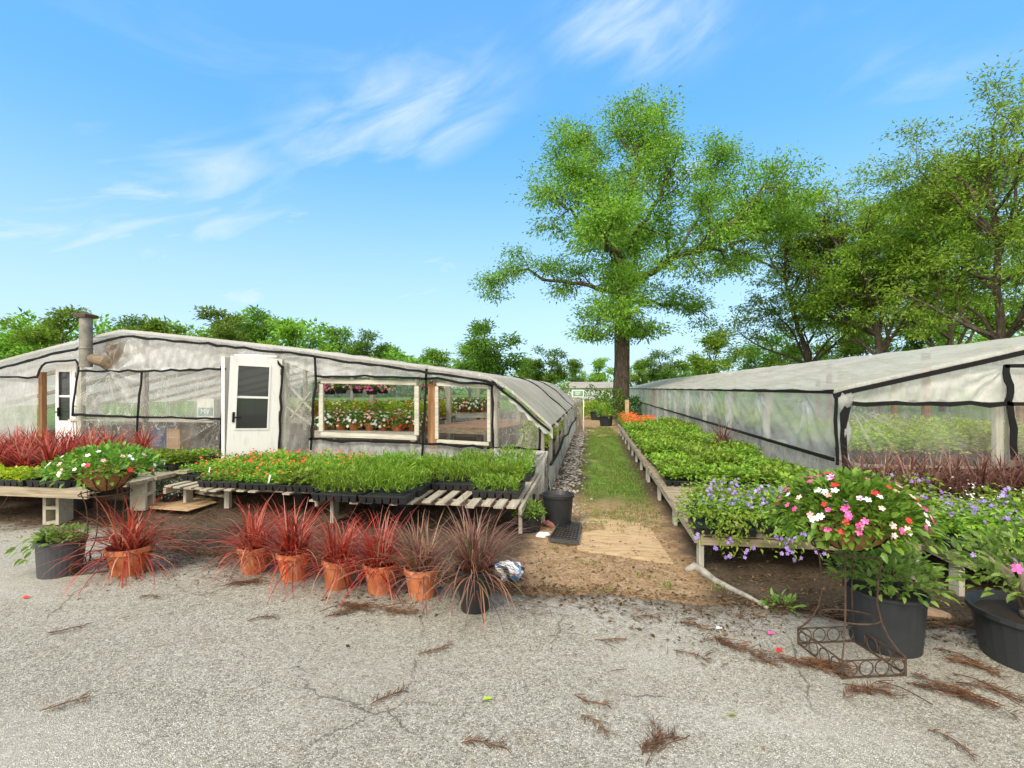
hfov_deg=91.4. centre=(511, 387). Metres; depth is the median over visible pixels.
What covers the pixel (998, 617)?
potted plant
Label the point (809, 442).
plant tray
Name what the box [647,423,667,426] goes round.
plant tray
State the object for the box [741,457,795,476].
plant tray
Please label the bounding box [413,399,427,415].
potted begonia
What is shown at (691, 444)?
plant tray
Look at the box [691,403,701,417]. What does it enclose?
plant tray
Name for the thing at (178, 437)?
carton
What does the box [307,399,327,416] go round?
potted begonia
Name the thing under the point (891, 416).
plant tray
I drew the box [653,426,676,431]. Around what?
plant tray
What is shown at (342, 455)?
plant tray
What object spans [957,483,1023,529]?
plant tray
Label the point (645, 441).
plant tray
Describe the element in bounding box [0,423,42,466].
potted grass
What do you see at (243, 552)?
potted grass
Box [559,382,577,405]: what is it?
shrub
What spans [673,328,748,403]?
tree
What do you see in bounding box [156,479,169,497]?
potted plant
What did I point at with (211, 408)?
carton
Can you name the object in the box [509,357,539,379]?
tree
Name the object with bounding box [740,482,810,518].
plant tray
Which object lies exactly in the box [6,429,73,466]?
potted grass
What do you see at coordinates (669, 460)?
plant tray
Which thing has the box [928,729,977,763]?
fallen sprig
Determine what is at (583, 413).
white post
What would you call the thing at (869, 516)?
flower basket
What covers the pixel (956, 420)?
plant tray
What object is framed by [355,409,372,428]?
potted begonia
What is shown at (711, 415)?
plant tray
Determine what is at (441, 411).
potted begonia
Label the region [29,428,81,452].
potted grass
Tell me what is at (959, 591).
plant bench
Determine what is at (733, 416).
plant tray
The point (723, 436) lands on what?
potted grass
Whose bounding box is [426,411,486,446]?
greenhouse bench
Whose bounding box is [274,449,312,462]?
plant tray
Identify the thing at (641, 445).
plant tray
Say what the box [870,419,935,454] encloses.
plant tray
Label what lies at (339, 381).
window frame
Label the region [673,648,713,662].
fallen sprig
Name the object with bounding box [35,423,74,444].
potted grass
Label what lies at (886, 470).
potted grass
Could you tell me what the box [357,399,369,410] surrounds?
potted begonia
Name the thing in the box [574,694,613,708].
fallen sprig
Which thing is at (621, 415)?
plant tray
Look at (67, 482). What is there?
plant tray
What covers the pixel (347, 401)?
potted begonia
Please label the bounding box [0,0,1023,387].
sky
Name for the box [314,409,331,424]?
potted begonia
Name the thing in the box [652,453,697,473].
plant tray
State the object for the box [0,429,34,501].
potted grass
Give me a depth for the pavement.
2.68 m
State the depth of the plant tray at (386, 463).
6.57 m
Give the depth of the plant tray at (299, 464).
6.79 m
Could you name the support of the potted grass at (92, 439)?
on the plank table
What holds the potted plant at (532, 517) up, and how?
on the ground at (677, 552)
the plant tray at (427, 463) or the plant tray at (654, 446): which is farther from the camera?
the plant tray at (654, 446)
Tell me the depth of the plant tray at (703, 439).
10.08 m
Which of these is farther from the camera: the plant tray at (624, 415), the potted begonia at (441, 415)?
the plant tray at (624, 415)
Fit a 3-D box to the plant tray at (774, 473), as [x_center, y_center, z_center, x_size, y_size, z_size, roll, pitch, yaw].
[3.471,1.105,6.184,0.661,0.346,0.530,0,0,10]
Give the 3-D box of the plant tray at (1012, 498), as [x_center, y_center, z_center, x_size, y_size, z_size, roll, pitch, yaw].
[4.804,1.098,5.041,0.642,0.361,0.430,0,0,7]
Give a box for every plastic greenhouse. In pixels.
[0,312,576,493]
[629,336,1023,480]
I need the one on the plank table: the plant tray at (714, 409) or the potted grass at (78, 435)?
the potted grass at (78, 435)
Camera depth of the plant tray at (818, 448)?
7.63 m
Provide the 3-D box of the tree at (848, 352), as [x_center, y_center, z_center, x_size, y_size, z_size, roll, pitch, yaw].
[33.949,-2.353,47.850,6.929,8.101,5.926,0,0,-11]
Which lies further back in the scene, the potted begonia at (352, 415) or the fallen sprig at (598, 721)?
the potted begonia at (352, 415)
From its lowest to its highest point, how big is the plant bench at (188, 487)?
0.369 m
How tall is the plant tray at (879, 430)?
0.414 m
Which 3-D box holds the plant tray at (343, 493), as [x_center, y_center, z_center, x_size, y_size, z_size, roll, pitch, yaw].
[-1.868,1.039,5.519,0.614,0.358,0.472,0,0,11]
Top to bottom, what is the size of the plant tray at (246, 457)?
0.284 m
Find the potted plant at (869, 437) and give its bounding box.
[848,424,913,464]
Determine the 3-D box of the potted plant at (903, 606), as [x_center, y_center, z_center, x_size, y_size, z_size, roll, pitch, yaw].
[2.316,1.267,3.104,0.681,0.642,0.686,0,0,-9]
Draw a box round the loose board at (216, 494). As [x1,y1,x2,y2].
[194,490,223,497]
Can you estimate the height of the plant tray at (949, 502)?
0.345 m
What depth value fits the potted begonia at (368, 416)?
9.18 m
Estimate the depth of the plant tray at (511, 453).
7.04 m
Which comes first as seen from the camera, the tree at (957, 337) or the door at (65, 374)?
the door at (65, 374)
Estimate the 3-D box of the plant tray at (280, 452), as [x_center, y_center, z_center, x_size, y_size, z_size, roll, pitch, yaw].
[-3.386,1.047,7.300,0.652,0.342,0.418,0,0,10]
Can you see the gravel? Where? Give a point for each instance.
(577, 445)
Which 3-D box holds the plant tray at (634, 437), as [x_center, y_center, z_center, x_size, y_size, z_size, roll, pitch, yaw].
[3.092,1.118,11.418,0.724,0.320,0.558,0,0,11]
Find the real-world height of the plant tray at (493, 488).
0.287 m
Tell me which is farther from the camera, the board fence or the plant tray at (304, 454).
the board fence
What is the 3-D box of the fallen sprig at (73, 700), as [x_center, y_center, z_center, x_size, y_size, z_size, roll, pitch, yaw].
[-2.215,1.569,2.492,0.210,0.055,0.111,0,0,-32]
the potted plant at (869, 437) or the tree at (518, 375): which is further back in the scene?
the tree at (518, 375)
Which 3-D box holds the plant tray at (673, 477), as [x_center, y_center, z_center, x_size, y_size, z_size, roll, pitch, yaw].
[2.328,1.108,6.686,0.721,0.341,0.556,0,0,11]
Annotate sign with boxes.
[572,390,583,396]
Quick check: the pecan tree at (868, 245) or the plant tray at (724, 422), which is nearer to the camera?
the plant tray at (724, 422)
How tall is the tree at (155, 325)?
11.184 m
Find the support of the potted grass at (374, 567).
on the pavement
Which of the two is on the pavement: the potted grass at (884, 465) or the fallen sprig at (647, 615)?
the fallen sprig at (647, 615)
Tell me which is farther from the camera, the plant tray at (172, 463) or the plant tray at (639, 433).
the plant tray at (639, 433)
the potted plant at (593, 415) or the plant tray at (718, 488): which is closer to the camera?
the plant tray at (718, 488)
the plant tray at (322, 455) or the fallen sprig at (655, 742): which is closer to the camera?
the fallen sprig at (655, 742)
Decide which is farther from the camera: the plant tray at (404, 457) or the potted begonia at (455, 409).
the potted begonia at (455, 409)
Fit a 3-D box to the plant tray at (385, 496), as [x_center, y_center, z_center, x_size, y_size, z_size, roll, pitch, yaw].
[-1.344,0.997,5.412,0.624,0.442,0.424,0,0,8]
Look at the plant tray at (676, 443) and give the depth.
9.51 m
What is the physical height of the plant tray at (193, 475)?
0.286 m
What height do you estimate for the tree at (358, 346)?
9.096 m
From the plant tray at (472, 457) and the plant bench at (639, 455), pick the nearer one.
the plant tray at (472, 457)
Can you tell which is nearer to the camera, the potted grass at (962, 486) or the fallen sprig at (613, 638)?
the fallen sprig at (613, 638)
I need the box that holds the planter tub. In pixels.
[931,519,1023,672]
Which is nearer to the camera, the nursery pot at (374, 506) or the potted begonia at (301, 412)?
the nursery pot at (374, 506)
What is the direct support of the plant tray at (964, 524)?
on the plant bench at (959, 591)
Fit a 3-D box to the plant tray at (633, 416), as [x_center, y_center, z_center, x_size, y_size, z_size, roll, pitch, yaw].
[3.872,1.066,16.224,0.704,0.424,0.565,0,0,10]
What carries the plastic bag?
on the ground at (677, 552)
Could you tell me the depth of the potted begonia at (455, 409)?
11.23 m
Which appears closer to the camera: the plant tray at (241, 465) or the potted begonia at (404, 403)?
the plant tray at (241, 465)
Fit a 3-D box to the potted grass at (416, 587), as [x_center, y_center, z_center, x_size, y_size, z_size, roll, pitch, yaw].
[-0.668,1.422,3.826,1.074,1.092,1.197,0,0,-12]
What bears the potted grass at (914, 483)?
on the plant bench at (959, 591)
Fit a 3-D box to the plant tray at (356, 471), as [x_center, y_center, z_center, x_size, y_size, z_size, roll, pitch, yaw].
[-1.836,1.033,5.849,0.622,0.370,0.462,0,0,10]
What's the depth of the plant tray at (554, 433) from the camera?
9.62 m
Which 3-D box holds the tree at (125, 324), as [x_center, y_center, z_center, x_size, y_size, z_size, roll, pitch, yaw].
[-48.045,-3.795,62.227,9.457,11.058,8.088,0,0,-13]
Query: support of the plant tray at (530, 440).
on the greenhouse bench
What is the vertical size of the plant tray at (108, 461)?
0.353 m
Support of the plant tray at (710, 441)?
on the plant bench at (639, 455)
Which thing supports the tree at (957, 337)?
on the ground at (677, 552)
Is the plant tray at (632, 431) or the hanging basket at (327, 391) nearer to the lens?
the hanging basket at (327, 391)
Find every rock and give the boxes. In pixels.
[536,532,549,537]
[543,520,555,526]
[927,607,951,620]
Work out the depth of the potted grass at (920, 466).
5.40 m
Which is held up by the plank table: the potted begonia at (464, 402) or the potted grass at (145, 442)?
the potted grass at (145, 442)
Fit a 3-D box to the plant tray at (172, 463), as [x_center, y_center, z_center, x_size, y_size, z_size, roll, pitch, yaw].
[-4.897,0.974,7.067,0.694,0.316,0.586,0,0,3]
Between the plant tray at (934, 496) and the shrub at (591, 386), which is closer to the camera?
the plant tray at (934, 496)
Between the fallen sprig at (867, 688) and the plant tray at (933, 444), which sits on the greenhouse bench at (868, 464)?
the plant tray at (933, 444)
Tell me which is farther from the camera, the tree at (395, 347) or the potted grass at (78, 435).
the tree at (395, 347)
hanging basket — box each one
[317,378,340,394]
[329,378,353,393]
[347,384,366,393]
[358,379,384,394]
[370,378,394,393]
[420,380,444,394]
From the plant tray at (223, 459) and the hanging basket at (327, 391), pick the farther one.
the hanging basket at (327, 391)
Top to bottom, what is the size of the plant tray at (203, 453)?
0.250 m
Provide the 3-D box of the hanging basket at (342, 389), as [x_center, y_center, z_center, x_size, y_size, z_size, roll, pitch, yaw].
[-3.290,-0.103,9.641,0.512,0.421,0.503,0,0,9]
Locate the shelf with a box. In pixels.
[68,418,219,437]
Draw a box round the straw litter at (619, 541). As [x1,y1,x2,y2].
[574,511,682,565]
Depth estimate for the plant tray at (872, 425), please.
7.95 m
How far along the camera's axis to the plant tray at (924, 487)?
4.98 m
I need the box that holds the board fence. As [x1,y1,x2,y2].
[570,396,581,428]
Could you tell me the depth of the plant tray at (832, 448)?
7.19 m
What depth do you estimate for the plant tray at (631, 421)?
15.34 m
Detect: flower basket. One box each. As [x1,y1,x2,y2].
[38,440,167,491]
[765,466,950,563]
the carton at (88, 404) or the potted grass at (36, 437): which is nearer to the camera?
the potted grass at (36, 437)
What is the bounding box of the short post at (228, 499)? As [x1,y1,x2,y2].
[224,491,231,508]
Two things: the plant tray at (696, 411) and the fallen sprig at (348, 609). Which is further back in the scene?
the plant tray at (696, 411)
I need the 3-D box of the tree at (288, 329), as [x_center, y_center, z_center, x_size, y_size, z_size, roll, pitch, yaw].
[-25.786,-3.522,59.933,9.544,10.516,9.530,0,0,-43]
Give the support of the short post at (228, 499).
on the ground at (677, 552)
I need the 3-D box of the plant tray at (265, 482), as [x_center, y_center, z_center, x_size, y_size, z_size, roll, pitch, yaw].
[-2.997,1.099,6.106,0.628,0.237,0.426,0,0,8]
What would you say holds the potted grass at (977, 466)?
on the plant bench at (959, 591)
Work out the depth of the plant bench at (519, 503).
5.56 m
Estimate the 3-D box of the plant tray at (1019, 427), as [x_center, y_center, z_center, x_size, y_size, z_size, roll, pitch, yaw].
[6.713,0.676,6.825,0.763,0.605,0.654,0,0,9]
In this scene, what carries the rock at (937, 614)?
on the ground at (677, 552)
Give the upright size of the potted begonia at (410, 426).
0.382 m
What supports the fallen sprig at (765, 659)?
on the pavement
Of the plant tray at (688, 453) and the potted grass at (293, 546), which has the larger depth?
the plant tray at (688, 453)
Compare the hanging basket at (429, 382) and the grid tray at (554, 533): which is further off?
the hanging basket at (429, 382)
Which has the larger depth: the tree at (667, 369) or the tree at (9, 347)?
the tree at (667, 369)
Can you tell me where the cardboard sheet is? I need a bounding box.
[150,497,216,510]
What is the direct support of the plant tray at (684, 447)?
on the plant bench at (639, 455)
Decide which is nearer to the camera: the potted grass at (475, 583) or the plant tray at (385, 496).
the potted grass at (475, 583)
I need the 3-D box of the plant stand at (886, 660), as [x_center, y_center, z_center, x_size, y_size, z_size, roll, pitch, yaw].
[1.969,1.234,2.923,0.386,0.703,0.386,0,0,-5]
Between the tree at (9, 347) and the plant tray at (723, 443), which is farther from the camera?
the tree at (9, 347)
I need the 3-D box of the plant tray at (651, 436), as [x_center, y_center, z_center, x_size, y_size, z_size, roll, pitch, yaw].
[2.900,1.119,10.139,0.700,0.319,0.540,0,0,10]
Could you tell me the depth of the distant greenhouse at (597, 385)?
47.32 m
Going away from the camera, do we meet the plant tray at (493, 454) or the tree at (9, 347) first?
the plant tray at (493, 454)
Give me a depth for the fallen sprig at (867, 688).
2.60 m
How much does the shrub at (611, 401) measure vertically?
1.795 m
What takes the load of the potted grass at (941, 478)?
on the plant bench at (959, 591)
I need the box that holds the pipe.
[684,562,768,608]
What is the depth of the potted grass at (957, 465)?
5.34 m
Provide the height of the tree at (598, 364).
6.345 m
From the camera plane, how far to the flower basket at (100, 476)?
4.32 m
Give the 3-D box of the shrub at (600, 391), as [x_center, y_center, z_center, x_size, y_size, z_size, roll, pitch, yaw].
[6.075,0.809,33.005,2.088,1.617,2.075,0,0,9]
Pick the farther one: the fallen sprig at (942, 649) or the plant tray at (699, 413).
the plant tray at (699, 413)
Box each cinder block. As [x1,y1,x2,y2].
[43,497,72,524]
[130,477,155,510]
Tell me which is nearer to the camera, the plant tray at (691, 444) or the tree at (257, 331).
the plant tray at (691, 444)
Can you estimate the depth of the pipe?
4.10 m
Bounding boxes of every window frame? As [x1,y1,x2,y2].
[319,379,419,439]
[435,382,490,445]
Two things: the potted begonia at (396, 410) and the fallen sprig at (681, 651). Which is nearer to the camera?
the fallen sprig at (681, 651)
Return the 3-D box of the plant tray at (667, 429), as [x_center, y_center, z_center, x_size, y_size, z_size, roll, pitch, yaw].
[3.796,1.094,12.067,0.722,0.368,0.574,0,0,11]
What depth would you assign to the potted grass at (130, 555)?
4.22 m
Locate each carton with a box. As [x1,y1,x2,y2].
[71,396,99,413]
[149,426,175,445]
[167,427,190,448]
[197,399,220,417]
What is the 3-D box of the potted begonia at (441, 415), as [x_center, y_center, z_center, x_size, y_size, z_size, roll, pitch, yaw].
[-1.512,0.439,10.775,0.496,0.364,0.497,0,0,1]
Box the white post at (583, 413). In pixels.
[583,397,583,429]
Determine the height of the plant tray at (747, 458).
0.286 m
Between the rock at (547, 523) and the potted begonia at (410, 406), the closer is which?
the rock at (547, 523)
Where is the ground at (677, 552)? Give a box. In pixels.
[0,388,1017,629]
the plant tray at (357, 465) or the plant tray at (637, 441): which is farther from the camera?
the plant tray at (637, 441)
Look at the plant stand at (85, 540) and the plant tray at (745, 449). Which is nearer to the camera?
the plant stand at (85, 540)
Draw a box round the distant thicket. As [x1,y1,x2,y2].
[0,306,833,397]
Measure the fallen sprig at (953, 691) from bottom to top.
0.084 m
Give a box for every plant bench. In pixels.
[163,480,338,511]
[309,473,540,533]
[618,424,628,443]
[627,437,648,479]
[645,462,923,581]
[918,533,1012,596]
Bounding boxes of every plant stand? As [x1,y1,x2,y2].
[69,484,132,575]
[797,537,906,679]
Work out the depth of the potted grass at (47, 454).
6.37 m
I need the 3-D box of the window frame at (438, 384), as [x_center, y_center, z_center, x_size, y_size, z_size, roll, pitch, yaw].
[-0.761,0.398,7.727,0.877,0.970,0.050,0,0,9]
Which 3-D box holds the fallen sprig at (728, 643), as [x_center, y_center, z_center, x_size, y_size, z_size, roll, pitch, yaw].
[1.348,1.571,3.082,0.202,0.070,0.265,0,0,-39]
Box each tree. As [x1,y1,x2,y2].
[0,304,100,347]
[0,324,58,359]
[0,329,49,359]
[94,314,148,334]
[118,313,190,334]
[189,305,255,341]
[225,304,289,391]
[249,314,338,397]
[301,325,358,396]
[333,327,393,397]
[371,344,413,395]
[417,346,453,392]
[449,341,495,397]
[452,314,532,390]
[468,78,848,416]
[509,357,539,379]
[521,344,584,386]
[564,359,585,381]
[576,357,613,381]
[629,358,649,397]
[634,346,689,399]
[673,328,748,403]
[676,354,701,396]
[677,186,957,411]
[720,341,787,400]
[739,330,834,401]
[749,160,994,415]
[810,316,874,360]
[813,147,1023,411]
[833,327,898,356]
[849,49,1023,422]
[887,311,934,351]
[907,315,981,350]
[917,294,1023,402]
[974,289,1023,335]
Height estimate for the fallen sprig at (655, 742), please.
0.087 m
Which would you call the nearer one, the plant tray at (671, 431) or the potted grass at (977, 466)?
the potted grass at (977, 466)
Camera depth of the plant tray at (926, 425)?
7.36 m
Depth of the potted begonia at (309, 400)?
11.18 m
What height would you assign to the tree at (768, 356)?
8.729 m
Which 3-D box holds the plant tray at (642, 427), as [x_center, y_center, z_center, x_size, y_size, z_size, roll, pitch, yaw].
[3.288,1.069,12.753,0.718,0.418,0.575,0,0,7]
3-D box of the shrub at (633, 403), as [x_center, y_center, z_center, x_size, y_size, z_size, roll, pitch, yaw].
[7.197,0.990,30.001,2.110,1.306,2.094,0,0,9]
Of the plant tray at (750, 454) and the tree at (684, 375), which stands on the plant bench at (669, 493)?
the plant tray at (750, 454)
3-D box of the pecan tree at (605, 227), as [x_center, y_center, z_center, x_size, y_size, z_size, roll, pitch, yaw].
[7.592,-7.619,28.293,18.378,18.838,15.433,0,0,-26]
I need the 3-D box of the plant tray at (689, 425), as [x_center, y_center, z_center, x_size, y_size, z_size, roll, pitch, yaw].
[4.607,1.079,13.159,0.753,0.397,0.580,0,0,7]
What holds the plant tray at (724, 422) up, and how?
on the greenhouse bench
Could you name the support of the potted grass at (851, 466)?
on the plant bench at (959, 591)
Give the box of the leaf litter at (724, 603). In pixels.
[0,481,1016,751]
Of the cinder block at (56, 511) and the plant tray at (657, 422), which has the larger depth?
the plant tray at (657, 422)
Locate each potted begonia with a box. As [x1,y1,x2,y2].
[289,400,310,416]
[302,399,318,415]
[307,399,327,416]
[313,409,337,429]
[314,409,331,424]
[324,400,338,411]
[327,400,347,411]
[328,410,354,429]
[337,399,357,411]
[340,410,367,430]
[341,409,362,428]
[345,400,366,413]
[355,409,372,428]
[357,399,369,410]
[358,410,382,430]
[366,400,384,415]
[371,410,396,430]
[375,400,392,411]
[384,400,405,411]
[384,409,406,428]
[385,411,410,431]
[395,400,411,412]
[399,409,412,429]
[401,411,426,430]
[404,401,423,413]
[411,410,427,429]
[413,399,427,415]
[426,403,446,417]
[439,400,452,416]
[443,400,457,415]
[451,397,463,411]
[456,398,472,411]
[465,397,481,412]
[475,397,486,412]
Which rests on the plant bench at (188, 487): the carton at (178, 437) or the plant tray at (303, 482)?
the plant tray at (303, 482)
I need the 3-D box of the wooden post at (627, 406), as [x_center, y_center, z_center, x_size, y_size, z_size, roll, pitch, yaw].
[4.830,1.050,21.000,0.160,1.100,0.120,0,0,9]
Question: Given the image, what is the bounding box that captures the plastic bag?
[495,560,524,581]
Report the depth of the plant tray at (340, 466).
6.68 m
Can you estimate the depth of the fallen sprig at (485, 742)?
2.22 m
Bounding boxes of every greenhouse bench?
[281,415,455,447]
[314,428,427,455]
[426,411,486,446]
[439,419,531,446]
[785,443,1004,468]
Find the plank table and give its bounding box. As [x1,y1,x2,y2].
[0,462,203,498]
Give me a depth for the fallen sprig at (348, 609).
3.52 m
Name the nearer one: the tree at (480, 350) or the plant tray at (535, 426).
the plant tray at (535, 426)
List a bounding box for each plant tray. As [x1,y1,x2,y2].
[0,465,50,486]
[18,458,86,487]
[89,455,137,477]
[139,446,194,470]
[169,446,223,465]
[178,457,231,480]
[197,466,253,487]
[201,453,248,470]
[217,457,270,478]
[226,452,265,467]
[236,467,291,490]
[237,448,279,459]
[238,456,279,471]
[254,456,302,479]
[258,447,302,466]
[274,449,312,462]
[274,463,333,491]
[277,458,322,470]
[297,455,349,482]
[306,448,345,464]
[311,466,369,502]
[316,460,361,474]
[324,450,371,469]
[328,460,381,488]
[342,450,382,466]
[345,457,394,481]
[358,461,417,504]
[366,459,400,468]
[370,447,414,465]
[375,462,429,496]
[381,450,418,469]
[393,461,437,489]
[397,450,444,477]
[414,452,453,473]
[430,455,480,490]
[440,458,487,480]
[449,447,492,478]
[459,449,498,470]
[471,469,524,498]
[477,455,526,490]
[489,454,533,481]
[495,444,540,476]
[516,420,549,454]
[522,420,551,450]
[527,412,553,445]
[530,419,556,443]
[617,411,636,423]
[618,413,635,424]
[620,414,639,422]
[621,418,641,429]
[626,422,654,438]
[629,429,654,439]
[630,430,653,440]
[631,430,659,444]
[634,435,662,447]
[635,431,663,441]
[638,435,667,444]
[638,436,671,454]
[641,438,675,456]
[642,440,681,461]
[646,420,667,425]
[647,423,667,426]
[647,448,686,465]
[650,452,692,467]
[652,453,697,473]
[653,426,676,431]
[655,456,703,476]
[656,426,680,433]
[658,425,688,436]
[658,457,713,486]
[662,417,682,422]
[667,430,701,442]
[670,439,700,444]
[671,420,695,427]
[672,440,704,453]
[672,489,769,559]
[674,422,701,428]
[674,477,760,518]
[676,424,701,431]
[677,442,709,449]
[678,441,721,454]
[680,472,759,506]
[684,444,724,457]
[689,446,738,467]
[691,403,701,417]
[693,450,743,473]
[694,403,710,418]
[697,434,730,444]
[698,407,711,418]
[704,460,754,480]
[707,401,725,421]
[707,404,722,420]
[707,438,741,446]
[709,463,765,489]
[711,408,725,423]
[712,439,757,453]
[716,405,741,425]
[722,412,747,425]
[722,440,763,455]
[730,452,765,460]
[732,409,751,427]
[734,406,762,430]
[738,454,777,466]
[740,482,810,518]
[741,413,774,433]
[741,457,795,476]
[742,482,784,506]
[743,492,830,562]
[749,413,784,435]
[755,459,805,486]
[758,407,797,436]
[763,463,814,487]
[772,471,808,492]
[785,416,832,441]
[798,424,833,449]
[808,418,868,453]
[823,429,883,456]
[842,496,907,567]
[849,416,892,434]
[857,426,915,449]
[862,413,916,429]
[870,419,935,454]
[875,471,954,507]
[891,424,971,465]
[896,415,962,450]
[900,487,978,520]
[911,490,1013,533]
[921,500,1023,578]
[925,413,981,429]
[925,425,987,455]
[941,418,1023,466]
[949,490,1018,521]
[950,483,1022,509]
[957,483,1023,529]
[971,417,1023,454]
[990,431,1023,465]
[994,517,1023,541]
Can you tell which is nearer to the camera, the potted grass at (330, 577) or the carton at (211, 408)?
the potted grass at (330, 577)
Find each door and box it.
[55,364,76,440]
[226,355,281,458]
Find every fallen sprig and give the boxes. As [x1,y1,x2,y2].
[40,691,92,710]
[48,623,89,633]
[138,594,163,599]
[223,574,268,586]
[248,613,281,621]
[319,603,370,616]
[338,600,380,612]
[371,681,409,703]
[376,603,420,615]
[418,640,453,654]
[462,733,509,751]
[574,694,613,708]
[581,714,619,737]
[595,636,629,643]
[634,611,661,618]
[639,714,689,765]
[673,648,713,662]
[682,619,710,630]
[705,634,751,656]
[746,645,798,668]
[784,655,862,679]
[842,679,910,704]
[878,670,1023,723]
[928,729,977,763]
[933,645,990,664]
[942,654,1010,680]
[945,673,1023,707]
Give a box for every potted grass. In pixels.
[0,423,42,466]
[0,425,45,453]
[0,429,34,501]
[0,429,60,508]
[6,424,52,444]
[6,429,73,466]
[7,421,58,451]
[8,427,97,462]
[9,426,75,501]
[22,487,212,596]
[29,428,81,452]
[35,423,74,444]
[47,422,92,450]
[58,424,117,461]
[58,428,122,460]
[63,425,120,449]
[72,423,132,448]
[97,423,136,447]
[112,423,169,458]
[187,494,311,580]
[220,494,351,603]
[282,501,403,603]
[320,502,430,608]
[354,509,481,624]
[392,487,554,634]
[690,418,743,444]
[816,446,896,476]
[834,443,937,488]
[843,440,946,478]
[843,447,942,506]
[859,443,978,502]
[866,442,979,498]
[872,442,986,511]
[890,440,1008,505]
[896,443,994,496]
[902,445,1009,502]
[904,439,1016,501]
[930,450,1023,508]
[936,442,1016,500]
[955,446,1022,500]
[961,450,1023,505]
[963,443,1023,507]
[979,440,1023,499]
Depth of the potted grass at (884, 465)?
5.42 m
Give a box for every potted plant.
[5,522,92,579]
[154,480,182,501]
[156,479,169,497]
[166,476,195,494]
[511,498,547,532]
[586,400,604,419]
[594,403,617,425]
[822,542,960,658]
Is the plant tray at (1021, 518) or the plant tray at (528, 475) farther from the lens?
the plant tray at (528, 475)
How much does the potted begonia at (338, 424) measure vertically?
0.382 m
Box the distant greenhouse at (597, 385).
[562,382,612,404]
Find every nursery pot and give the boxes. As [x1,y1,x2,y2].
[73,493,94,510]
[292,493,310,507]
[366,503,385,508]
[397,504,416,520]
[454,497,474,518]
[542,490,573,526]
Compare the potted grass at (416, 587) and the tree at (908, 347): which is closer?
the potted grass at (416, 587)
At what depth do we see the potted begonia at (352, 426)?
9.18 m
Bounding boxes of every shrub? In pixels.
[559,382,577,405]
[577,384,600,402]
[577,400,612,417]
[593,389,612,408]
[598,387,632,416]
[630,395,646,414]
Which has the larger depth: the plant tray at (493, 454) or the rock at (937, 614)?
the plant tray at (493, 454)
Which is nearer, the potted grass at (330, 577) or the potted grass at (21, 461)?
the potted grass at (330, 577)
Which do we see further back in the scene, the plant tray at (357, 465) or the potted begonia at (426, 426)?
the potted begonia at (426, 426)
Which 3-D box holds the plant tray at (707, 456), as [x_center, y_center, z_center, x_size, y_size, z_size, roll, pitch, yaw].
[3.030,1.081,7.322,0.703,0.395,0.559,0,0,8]
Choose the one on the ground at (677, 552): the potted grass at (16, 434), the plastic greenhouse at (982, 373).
the plastic greenhouse at (982, 373)
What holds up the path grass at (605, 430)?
on the ground at (677, 552)
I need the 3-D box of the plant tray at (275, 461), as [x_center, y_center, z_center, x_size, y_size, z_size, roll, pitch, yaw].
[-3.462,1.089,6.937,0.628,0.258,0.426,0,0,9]
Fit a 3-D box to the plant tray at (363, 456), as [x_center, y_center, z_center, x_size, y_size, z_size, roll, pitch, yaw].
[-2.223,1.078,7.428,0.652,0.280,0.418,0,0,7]
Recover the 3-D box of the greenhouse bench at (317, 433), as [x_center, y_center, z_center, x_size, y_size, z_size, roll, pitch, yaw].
[-2.615,1.104,9.387,1.941,0.645,0.722,0,0,9]
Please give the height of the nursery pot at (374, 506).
0.240 m
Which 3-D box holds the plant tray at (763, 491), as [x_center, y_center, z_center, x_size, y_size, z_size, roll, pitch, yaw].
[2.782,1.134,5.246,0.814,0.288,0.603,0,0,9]
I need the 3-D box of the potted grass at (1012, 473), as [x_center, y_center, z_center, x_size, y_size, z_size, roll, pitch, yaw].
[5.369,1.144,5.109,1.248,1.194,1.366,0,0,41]
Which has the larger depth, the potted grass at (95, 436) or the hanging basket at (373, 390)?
the hanging basket at (373, 390)
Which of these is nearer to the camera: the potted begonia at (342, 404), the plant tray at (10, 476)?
the plant tray at (10, 476)
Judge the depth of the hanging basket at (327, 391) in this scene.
9.90 m
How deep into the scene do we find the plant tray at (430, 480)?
6.10 m
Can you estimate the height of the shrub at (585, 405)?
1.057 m
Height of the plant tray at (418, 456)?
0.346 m
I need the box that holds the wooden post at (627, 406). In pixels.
[625,400,628,413]
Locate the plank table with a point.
(53, 492)
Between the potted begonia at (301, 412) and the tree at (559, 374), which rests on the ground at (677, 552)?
the tree at (559, 374)
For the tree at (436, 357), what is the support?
on the ground at (677, 552)
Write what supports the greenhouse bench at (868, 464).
on the ground at (677, 552)
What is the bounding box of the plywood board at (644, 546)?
[577,517,673,563]
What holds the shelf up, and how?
on the ground at (677, 552)
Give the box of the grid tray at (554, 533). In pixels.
[548,521,581,543]
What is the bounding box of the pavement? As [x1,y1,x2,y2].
[0,521,1023,767]
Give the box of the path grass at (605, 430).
[550,426,725,593]
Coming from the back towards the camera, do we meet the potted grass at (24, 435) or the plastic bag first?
the potted grass at (24, 435)
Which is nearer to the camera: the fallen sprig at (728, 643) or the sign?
the fallen sprig at (728, 643)
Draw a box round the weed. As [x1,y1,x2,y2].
[759,588,807,613]
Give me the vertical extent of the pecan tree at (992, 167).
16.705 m
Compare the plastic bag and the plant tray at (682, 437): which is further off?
the plant tray at (682, 437)
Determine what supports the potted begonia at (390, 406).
on the greenhouse bench at (300, 420)
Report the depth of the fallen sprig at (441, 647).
3.01 m
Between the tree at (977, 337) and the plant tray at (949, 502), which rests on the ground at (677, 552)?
the tree at (977, 337)
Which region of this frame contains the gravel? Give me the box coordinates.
[534,430,592,523]
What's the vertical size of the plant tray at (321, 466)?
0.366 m
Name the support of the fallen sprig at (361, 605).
on the pavement
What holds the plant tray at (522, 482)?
on the plant bench at (519, 503)

